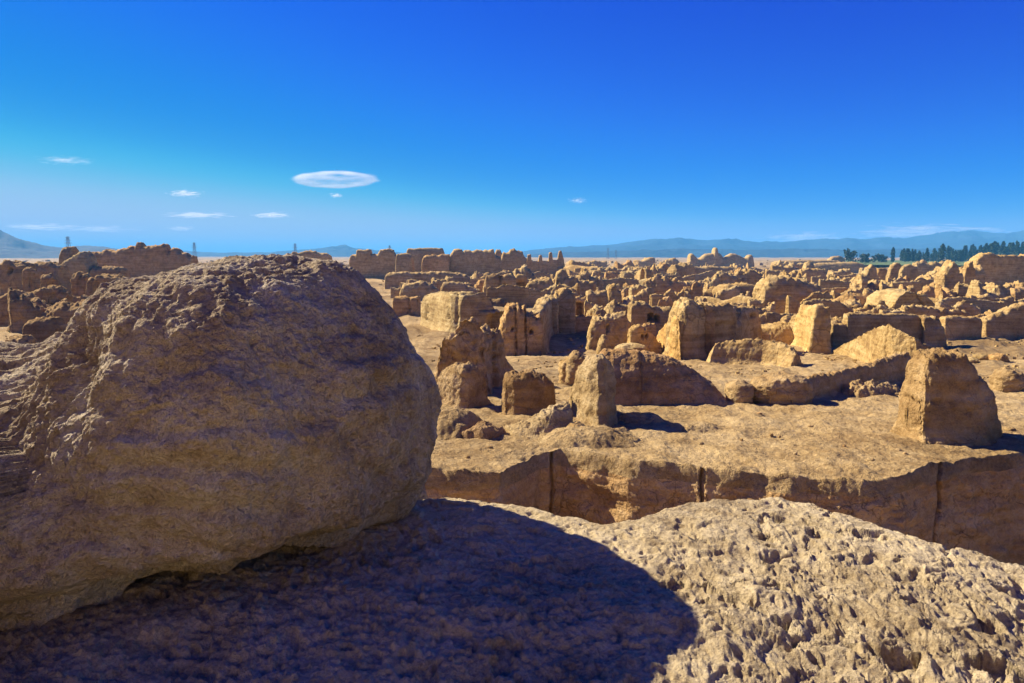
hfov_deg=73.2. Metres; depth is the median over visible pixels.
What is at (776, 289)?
mud brick wall
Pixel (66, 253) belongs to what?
ruined tower
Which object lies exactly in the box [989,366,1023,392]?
rock
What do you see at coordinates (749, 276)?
wall stub
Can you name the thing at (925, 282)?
wall
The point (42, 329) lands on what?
mud brick wall
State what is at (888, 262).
field
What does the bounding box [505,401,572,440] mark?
earth ledge
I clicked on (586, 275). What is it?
wall stub
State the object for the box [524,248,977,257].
foothills
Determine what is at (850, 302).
wall stub
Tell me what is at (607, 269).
wall stub
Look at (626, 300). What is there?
wall
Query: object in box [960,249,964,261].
poplar tree
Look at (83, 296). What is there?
wall stub
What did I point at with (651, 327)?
wall stub
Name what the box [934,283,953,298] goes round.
wall stub
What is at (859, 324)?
mud brick wall
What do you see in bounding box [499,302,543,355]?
mud brick wall
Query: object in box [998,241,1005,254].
poplar tree
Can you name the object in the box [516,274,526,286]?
mud brick wall
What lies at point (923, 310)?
wall
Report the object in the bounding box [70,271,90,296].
mud brick wall
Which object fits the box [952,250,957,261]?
poplar tree
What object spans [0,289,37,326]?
mud brick wall
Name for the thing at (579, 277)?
mud brick wall
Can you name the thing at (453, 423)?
earth mound
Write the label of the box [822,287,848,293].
wall
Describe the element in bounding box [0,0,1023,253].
sky
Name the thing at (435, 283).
wall stub
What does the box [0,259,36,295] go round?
mud brick wall
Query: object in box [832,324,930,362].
mud brick wall
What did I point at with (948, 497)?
ground
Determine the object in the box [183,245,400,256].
distant hills
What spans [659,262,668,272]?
wall stub
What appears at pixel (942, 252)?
poplar tree
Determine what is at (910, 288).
wall stub
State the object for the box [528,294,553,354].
mud brick wall
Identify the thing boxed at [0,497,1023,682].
mound
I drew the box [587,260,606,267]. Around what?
wall stub
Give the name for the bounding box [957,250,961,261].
poplar tree
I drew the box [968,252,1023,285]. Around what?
mud brick wall
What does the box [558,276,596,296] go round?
wall stub
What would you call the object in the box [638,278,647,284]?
wall
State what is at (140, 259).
mud brick wall
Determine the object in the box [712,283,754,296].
mud brick wall
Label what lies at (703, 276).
wall
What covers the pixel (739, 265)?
wall stub
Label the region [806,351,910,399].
mud brick wall
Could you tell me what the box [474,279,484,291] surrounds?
wall stub
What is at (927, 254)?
poplar tree
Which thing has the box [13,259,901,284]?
rubble
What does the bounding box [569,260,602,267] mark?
wall stub
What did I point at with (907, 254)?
poplar tree
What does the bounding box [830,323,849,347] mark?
wall block
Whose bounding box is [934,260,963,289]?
mud brick wall
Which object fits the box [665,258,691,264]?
wall stub
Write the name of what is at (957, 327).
mud brick wall
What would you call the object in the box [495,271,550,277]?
wall
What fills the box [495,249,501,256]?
mud brick wall
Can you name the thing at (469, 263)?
mud brick wall
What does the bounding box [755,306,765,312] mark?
wall
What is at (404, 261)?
mud brick wall
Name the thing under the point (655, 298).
wall
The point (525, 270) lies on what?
wall stub
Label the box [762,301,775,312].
wall stub
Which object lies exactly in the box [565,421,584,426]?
earth lump
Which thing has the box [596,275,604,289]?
wall block
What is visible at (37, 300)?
wall stub
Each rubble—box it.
[5,303,1023,379]
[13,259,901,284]
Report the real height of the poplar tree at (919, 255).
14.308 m
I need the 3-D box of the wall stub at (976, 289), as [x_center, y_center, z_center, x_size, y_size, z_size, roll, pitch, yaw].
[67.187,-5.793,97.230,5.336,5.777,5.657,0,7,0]
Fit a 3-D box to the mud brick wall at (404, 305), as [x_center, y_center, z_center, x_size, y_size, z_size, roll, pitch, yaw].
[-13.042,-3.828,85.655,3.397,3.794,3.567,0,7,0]
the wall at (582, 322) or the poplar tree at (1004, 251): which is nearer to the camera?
the wall at (582, 322)
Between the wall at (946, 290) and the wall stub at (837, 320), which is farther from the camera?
the wall at (946, 290)
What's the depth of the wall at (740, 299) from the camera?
98.57 m
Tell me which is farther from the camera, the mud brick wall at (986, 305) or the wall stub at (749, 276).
the wall stub at (749, 276)
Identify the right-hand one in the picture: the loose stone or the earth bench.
the loose stone
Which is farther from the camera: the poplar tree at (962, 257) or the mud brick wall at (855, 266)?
the poplar tree at (962, 257)
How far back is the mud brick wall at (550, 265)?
268.55 m
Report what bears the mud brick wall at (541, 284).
on the ground
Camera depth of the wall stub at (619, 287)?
124.34 m
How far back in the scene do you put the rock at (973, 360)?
35.49 m
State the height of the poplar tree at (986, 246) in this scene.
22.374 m
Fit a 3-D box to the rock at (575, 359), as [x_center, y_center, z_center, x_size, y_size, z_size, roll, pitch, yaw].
[2.139,0.819,22.981,0.761,1.047,0.870,0,7,0]
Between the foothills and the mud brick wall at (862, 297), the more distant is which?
the foothills
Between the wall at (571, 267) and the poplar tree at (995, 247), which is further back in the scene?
the poplar tree at (995, 247)
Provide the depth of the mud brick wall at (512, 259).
253.77 m
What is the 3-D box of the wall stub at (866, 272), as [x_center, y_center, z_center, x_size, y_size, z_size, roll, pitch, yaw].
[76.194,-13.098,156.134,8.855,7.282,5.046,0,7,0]
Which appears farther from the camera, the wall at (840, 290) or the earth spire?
the wall at (840, 290)
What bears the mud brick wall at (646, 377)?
on the ground
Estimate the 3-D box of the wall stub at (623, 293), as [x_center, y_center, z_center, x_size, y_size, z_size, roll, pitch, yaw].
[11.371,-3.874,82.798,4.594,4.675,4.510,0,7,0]
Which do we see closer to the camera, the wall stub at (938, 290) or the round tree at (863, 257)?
the wall stub at (938, 290)
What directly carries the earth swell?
on the ground
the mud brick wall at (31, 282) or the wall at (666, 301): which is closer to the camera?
the wall at (666, 301)
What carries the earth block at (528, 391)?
on the ground
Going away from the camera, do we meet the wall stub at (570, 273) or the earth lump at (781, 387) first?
the earth lump at (781, 387)
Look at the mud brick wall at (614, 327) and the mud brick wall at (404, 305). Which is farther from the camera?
the mud brick wall at (404, 305)
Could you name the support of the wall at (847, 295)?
on the ground
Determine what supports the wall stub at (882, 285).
on the ground
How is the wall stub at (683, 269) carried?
on the ground
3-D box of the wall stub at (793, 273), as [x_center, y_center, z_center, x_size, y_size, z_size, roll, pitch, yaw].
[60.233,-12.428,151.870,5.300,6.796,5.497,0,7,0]
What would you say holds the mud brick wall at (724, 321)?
on the ground
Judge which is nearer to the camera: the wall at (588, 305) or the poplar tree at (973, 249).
the wall at (588, 305)
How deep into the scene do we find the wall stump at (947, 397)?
14.81 m
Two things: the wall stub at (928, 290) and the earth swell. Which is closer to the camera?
the earth swell
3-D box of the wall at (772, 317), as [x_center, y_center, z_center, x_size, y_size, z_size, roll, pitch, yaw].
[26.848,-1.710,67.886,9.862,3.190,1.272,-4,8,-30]
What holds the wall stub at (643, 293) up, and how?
on the ground
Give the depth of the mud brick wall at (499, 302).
100.77 m
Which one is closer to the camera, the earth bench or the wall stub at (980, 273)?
the earth bench
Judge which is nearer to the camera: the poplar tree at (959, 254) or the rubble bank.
the rubble bank
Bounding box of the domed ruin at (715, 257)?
[687,248,754,267]
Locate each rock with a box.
[461,420,506,439]
[558,357,573,384]
[565,350,584,383]
[724,379,754,402]
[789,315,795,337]
[968,357,978,362]
[972,353,988,359]
[988,353,1008,361]
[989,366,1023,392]
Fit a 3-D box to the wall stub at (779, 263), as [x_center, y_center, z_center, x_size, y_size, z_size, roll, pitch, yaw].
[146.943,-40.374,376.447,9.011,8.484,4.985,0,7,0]
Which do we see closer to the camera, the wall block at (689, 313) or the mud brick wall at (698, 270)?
the wall block at (689, 313)
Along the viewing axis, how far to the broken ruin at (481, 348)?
21.82 m
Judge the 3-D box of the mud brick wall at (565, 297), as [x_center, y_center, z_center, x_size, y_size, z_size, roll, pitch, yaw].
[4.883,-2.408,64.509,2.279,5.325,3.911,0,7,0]
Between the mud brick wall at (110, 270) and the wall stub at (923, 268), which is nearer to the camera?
the mud brick wall at (110, 270)
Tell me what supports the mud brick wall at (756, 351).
on the ground
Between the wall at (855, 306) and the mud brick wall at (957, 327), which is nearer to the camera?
the mud brick wall at (957, 327)
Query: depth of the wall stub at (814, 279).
201.87 m
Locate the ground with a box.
[0,257,1023,565]
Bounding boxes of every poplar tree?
[890,247,895,261]
[901,248,904,260]
[903,248,909,261]
[918,250,921,260]
[924,248,929,260]
[937,244,946,261]
[945,246,950,259]
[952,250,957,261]
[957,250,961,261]
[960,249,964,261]
[963,245,967,260]
[972,244,975,256]
[982,243,988,252]
[989,243,994,253]
[993,241,998,254]
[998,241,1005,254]
[1002,246,1008,254]
[1008,242,1014,254]
[1014,242,1020,255]
[1020,242,1023,253]
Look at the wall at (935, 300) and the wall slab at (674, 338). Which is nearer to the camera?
the wall slab at (674, 338)
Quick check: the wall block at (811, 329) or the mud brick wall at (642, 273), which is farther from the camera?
the mud brick wall at (642, 273)
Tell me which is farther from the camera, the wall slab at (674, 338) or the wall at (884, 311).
the wall at (884, 311)
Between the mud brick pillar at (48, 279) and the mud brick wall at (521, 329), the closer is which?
the mud brick wall at (521, 329)
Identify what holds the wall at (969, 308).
on the ground
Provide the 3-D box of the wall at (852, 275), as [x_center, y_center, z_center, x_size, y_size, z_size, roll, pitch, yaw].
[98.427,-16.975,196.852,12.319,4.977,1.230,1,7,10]
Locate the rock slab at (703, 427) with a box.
[663,421,727,433]
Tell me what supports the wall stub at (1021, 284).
on the ground
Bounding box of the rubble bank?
[841,379,900,397]
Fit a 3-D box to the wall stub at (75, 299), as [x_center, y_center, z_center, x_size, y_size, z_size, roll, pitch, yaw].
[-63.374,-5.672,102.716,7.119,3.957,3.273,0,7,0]
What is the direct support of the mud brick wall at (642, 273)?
on the ground
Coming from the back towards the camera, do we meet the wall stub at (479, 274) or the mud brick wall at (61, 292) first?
the wall stub at (479, 274)
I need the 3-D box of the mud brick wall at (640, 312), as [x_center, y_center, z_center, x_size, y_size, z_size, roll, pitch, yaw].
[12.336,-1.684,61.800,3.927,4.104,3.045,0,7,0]
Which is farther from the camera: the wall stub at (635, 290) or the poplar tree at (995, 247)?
the poplar tree at (995, 247)
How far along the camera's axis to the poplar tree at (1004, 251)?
732.81 m
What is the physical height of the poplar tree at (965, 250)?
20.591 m
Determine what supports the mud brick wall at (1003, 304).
on the ground
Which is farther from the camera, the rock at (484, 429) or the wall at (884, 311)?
the wall at (884, 311)
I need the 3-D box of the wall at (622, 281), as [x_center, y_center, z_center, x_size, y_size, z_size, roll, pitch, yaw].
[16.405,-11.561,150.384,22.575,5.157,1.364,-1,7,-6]
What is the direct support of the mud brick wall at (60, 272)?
on the ground
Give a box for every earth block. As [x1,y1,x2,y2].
[437,361,490,408]
[501,369,555,414]
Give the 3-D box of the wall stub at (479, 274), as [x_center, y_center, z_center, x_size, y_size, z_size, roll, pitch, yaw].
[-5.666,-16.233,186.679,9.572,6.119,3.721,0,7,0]
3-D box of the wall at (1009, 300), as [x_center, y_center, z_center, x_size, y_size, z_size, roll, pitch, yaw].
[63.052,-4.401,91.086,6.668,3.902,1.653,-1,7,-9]
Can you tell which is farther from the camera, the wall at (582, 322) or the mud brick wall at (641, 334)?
the wall at (582, 322)
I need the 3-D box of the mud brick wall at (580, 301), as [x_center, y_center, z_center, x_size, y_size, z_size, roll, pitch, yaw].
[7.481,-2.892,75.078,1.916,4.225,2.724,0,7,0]
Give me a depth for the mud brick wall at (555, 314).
60.83 m
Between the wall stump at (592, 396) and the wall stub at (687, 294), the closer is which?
the wall stump at (592, 396)
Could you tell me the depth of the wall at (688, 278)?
163.43 m
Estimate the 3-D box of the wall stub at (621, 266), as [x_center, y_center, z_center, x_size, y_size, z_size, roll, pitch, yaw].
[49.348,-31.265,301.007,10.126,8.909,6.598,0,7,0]
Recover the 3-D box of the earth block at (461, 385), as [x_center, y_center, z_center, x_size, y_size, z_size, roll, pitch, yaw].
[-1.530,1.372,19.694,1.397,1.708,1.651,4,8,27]
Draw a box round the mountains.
[522,230,1023,254]
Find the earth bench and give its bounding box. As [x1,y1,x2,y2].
[761,321,793,344]
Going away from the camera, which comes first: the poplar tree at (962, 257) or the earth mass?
the earth mass
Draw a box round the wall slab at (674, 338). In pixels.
[656,315,680,359]
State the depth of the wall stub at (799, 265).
256.54 m
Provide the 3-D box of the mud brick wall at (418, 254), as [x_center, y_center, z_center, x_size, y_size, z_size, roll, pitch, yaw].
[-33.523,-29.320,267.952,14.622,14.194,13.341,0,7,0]
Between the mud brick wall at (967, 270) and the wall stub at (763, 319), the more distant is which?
the mud brick wall at (967, 270)
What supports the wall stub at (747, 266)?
on the ground
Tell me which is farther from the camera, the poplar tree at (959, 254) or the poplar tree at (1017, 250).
the poplar tree at (959, 254)
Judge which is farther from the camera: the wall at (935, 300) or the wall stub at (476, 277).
the wall stub at (476, 277)
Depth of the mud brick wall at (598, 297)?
68.95 m
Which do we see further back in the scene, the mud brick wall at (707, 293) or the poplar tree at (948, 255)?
the poplar tree at (948, 255)
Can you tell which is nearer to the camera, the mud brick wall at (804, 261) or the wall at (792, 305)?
the wall at (792, 305)
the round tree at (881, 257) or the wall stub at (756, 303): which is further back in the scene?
the round tree at (881, 257)
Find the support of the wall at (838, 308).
on the ground
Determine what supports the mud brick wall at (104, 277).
on the ground
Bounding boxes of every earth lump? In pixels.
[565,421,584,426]
[750,371,813,403]
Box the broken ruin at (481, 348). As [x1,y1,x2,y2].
[434,316,513,394]
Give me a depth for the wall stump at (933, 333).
47.84 m
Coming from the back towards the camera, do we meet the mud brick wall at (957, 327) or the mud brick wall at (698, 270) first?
the mud brick wall at (698, 270)
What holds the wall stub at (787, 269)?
on the ground
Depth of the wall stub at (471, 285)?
135.27 m
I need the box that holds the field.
[845,260,966,265]
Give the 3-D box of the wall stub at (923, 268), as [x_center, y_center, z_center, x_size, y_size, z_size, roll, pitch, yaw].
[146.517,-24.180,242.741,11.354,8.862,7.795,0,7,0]
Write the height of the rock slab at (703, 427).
0.191 m
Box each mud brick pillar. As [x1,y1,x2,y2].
[40,273,58,287]
[85,277,99,295]
[607,283,622,304]
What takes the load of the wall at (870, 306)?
on the ground
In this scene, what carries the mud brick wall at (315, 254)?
on the ground
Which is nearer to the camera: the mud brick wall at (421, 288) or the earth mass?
the earth mass
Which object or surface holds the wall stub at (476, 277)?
on the ground
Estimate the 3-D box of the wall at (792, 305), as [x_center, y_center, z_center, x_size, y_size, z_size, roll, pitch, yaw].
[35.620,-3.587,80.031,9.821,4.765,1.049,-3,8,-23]
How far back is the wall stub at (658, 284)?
114.61 m
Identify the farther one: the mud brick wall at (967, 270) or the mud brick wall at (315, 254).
the mud brick wall at (315, 254)
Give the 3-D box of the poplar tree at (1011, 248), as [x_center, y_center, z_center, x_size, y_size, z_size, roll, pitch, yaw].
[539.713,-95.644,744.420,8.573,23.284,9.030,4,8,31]
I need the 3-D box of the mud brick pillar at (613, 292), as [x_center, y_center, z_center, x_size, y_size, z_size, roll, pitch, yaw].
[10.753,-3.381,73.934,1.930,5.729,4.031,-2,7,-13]
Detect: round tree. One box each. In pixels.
[843,248,858,261]
[859,253,869,262]
[870,253,888,261]
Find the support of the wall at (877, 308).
on the ground
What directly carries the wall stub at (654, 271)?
on the ground
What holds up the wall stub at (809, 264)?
on the ground
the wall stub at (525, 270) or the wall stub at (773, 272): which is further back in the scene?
the wall stub at (773, 272)
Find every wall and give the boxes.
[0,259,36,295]
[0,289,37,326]
[9,335,37,343]
[22,267,40,291]
[22,316,67,342]
[33,287,57,304]
[34,261,71,292]
[47,285,73,302]
[61,251,98,277]
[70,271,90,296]
[89,266,130,277]
[92,242,197,277]
[95,273,123,284]
[291,250,331,259]
[349,249,395,278]
[384,271,470,288]
[392,295,420,316]
[395,253,414,271]
[399,280,438,300]
[406,248,444,271]
[420,291,503,331]
[422,254,449,271]
[440,281,477,293]
[450,249,501,276]
[483,273,515,295]
[487,284,577,306]
[489,298,506,306]
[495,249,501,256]
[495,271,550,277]
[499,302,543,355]
[501,248,526,271]
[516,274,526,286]
[526,277,553,290]
[527,251,564,276]
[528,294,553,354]
[536,277,637,289]
[536,296,558,334]
[543,284,556,296]
[554,287,575,334]
[557,265,598,271]
[562,283,579,294]
[575,296,585,315]
[575,313,604,332]
[576,275,585,280]
[584,300,628,315]
[585,289,608,306]
[585,311,631,349]
[596,287,629,295]
[599,348,727,405]
[622,295,636,304]
[627,300,671,334]
[627,324,662,353]
[634,268,651,279]
[637,273,694,280]
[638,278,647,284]
[649,289,684,305]
[657,296,673,306]
[685,269,735,280]
[694,295,751,302]
[695,265,737,273]
[697,301,761,356]
[703,289,712,296]
[706,337,802,367]
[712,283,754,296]
[752,274,821,313]
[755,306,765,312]
[757,310,796,322]
[770,260,839,266]
[785,290,851,313]
[803,298,861,317]
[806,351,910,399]
[814,261,866,272]
[815,266,850,273]
[818,279,921,292]
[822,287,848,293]
[827,256,844,261]
[830,291,860,301]
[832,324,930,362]
[834,273,879,279]
[839,293,868,305]
[842,312,926,342]
[852,304,862,308]
[853,302,895,312]
[854,305,906,312]
[860,264,878,279]
[876,268,887,279]
[877,300,886,306]
[879,306,934,313]
[885,262,901,280]
[893,277,933,289]
[898,264,918,280]
[900,304,992,318]
[928,297,972,303]
[932,282,950,293]
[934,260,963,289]
[935,300,980,315]
[938,296,1000,313]
[939,315,982,340]
[960,261,975,284]
[967,293,1013,306]
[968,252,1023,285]
[980,301,1023,339]
[997,300,1008,308]
[1010,287,1023,300]
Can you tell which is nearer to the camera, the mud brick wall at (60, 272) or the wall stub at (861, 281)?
the wall stub at (861, 281)
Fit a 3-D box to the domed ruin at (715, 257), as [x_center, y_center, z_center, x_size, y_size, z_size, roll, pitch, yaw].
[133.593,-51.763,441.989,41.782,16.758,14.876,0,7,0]
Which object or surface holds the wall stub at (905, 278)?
on the ground
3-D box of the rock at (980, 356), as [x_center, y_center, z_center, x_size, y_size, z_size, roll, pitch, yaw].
[25.451,0.820,37.257,1.030,0.389,0.954,0,7,0]
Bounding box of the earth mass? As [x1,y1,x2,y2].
[863,288,934,308]
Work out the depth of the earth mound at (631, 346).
40.23 m
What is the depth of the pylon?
1285.54 m
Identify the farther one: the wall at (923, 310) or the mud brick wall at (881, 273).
the mud brick wall at (881, 273)
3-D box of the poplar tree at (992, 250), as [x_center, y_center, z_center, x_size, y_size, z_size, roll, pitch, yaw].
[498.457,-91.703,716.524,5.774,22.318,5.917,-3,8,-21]
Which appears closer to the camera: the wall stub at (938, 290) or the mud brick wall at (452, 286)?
the wall stub at (938, 290)
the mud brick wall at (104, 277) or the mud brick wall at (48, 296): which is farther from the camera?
the mud brick wall at (104, 277)
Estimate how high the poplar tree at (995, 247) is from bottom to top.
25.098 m
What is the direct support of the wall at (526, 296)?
on the ground
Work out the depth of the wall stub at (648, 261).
439.64 m
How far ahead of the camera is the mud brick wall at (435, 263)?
211.06 m
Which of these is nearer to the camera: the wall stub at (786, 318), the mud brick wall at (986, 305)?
the wall stub at (786, 318)
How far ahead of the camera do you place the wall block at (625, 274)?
153.32 m
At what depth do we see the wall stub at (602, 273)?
196.12 m
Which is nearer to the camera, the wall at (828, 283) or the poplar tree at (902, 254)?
the wall at (828, 283)
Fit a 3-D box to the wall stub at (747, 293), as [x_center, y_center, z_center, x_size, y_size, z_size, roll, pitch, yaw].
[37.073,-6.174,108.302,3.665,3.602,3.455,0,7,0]
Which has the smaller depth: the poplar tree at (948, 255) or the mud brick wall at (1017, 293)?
the mud brick wall at (1017, 293)
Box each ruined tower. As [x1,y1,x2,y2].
[59,246,78,263]
[555,269,568,284]
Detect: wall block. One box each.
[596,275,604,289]
[604,271,617,278]
[620,271,634,278]
[663,297,707,359]
[791,303,831,353]
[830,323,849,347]
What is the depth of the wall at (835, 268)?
290.79 m
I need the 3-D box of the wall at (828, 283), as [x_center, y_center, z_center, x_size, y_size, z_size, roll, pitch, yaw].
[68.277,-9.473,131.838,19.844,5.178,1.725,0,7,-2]
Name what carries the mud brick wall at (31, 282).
on the ground
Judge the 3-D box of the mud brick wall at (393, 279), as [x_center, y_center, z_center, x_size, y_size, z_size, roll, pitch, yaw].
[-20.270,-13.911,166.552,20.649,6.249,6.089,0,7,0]
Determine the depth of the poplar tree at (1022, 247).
749.31 m
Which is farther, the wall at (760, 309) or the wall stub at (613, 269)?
the wall stub at (613, 269)
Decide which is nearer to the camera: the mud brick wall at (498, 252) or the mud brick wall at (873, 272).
the mud brick wall at (873, 272)
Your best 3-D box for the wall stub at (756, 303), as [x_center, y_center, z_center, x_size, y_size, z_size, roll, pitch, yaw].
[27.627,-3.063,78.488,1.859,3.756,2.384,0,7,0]
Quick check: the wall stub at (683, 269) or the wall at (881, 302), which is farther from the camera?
the wall stub at (683, 269)
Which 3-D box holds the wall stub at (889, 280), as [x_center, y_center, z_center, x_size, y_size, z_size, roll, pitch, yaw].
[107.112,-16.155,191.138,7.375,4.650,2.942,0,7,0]
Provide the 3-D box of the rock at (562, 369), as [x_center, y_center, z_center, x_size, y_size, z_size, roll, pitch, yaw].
[2.303,1.037,25.671,1.164,1.054,1.041,0,7,0]
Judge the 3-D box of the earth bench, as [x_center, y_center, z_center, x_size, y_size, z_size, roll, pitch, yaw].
[18.986,-0.242,51.053,3.760,2.562,5.255,0,7,0]
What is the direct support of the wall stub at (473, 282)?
on the ground
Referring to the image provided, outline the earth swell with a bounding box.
[518,425,639,448]
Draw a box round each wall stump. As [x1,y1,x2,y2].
[569,353,617,426]
[890,347,1002,446]
[919,315,948,348]
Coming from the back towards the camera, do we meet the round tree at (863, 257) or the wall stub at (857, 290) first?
the round tree at (863, 257)
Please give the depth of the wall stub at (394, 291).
126.22 m
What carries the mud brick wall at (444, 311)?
on the ground
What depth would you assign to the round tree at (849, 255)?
614.09 m
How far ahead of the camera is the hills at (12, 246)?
2265.59 m
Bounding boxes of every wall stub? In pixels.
[6,297,50,330]
[7,287,84,333]
[72,295,79,302]
[80,294,88,301]
[390,287,401,297]
[429,279,439,291]
[431,276,454,289]
[465,282,480,292]
[470,272,490,285]
[472,273,479,280]
[474,270,507,277]
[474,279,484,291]
[513,264,534,279]
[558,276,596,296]
[567,266,584,275]
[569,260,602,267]
[569,271,597,285]
[574,267,588,272]
[581,270,605,277]
[586,299,622,315]
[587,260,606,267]
[591,270,600,276]
[597,267,629,277]
[606,284,629,289]
[611,267,626,275]
[615,260,634,268]
[617,265,630,272]
[621,290,625,301]
[626,288,648,303]
[628,283,654,303]
[632,322,656,336]
[633,257,655,266]
[641,274,691,294]
[646,264,664,275]
[656,262,695,277]
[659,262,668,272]
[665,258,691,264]
[675,291,691,299]
[683,280,702,299]
[684,280,705,287]
[703,267,761,290]
[714,285,740,299]
[733,263,744,268]
[739,291,750,296]
[746,262,756,268]
[747,299,763,308]
[759,312,767,323]
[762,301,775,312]
[765,269,788,277]
[770,265,806,272]
[773,260,788,266]
[779,270,797,276]
[780,315,791,322]
[784,262,803,268]
[785,261,814,269]
[798,268,825,282]
[811,276,821,282]
[829,268,869,280]
[830,269,850,275]
[830,287,862,298]
[830,316,842,323]
[841,298,862,306]
[847,273,879,291]
[862,281,892,294]
[886,278,896,282]
[898,276,912,281]
[898,283,934,297]
[906,285,915,292]
[912,261,943,275]
[915,265,985,283]
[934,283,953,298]
[951,283,968,296]
[965,280,1011,298]
[1003,282,1023,287]
[1009,280,1019,286]
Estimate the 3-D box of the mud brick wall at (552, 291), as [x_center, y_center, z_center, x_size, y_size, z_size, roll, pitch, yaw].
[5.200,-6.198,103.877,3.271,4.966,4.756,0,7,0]
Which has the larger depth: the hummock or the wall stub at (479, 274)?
the wall stub at (479, 274)
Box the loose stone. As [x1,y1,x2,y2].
[1004,426,1015,430]
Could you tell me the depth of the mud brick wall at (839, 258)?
557.59 m
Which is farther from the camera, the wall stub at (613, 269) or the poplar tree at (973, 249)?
the poplar tree at (973, 249)
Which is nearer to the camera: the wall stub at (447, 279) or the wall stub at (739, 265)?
the wall stub at (447, 279)
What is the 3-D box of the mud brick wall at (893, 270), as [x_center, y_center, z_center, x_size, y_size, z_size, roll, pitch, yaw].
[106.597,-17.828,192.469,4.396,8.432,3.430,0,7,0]
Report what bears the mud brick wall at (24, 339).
on the ground
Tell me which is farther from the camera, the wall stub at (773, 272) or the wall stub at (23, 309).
the wall stub at (773, 272)
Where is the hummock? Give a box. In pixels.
[617,411,664,424]
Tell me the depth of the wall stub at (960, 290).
115.18 m
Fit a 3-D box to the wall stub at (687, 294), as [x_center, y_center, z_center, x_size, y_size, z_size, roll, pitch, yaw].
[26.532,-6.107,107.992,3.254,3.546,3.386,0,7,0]
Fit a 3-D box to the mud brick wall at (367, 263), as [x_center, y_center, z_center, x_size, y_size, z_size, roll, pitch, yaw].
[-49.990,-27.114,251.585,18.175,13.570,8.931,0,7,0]
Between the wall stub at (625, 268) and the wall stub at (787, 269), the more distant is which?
the wall stub at (625, 268)
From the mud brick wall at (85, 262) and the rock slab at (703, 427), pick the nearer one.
the rock slab at (703, 427)
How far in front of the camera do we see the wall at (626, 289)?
121.23 m
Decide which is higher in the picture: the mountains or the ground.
the mountains
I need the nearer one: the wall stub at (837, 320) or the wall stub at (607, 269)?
the wall stub at (837, 320)
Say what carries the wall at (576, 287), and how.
on the ground
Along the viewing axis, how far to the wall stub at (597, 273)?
189.78 m
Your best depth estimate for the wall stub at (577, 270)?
251.67 m
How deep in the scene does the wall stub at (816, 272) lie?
206.84 m
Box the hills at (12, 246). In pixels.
[0,230,116,257]
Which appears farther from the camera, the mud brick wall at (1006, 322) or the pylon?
the pylon
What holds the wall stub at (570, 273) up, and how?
on the ground
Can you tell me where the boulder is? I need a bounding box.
[0,253,441,631]
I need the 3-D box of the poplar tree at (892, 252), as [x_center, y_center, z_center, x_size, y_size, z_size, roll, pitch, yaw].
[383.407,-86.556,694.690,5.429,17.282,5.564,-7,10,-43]
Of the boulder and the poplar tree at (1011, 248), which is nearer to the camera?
the boulder
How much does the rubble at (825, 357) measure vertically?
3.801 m
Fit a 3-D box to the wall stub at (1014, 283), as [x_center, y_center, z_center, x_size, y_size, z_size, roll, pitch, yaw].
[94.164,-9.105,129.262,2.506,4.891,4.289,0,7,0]
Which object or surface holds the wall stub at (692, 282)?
on the ground
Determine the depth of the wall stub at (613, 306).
65.36 m
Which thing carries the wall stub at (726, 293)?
on the ground
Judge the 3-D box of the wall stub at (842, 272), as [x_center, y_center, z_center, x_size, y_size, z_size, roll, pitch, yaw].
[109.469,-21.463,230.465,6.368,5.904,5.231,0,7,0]
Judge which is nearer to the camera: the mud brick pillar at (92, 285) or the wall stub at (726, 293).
the mud brick pillar at (92, 285)
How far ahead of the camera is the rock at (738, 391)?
20.02 m
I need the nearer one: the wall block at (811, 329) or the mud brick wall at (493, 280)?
the wall block at (811, 329)
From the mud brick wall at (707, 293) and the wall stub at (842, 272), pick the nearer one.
the mud brick wall at (707, 293)
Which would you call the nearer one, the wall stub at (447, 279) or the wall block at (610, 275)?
the wall stub at (447, 279)
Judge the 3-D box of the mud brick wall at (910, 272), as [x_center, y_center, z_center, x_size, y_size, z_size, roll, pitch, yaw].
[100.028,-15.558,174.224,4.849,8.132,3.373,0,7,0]
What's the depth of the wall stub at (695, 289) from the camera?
110.22 m
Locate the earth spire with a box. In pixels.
[596,334,610,353]
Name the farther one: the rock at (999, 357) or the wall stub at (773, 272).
the wall stub at (773, 272)
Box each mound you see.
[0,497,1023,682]
[436,407,482,439]
[614,343,648,350]

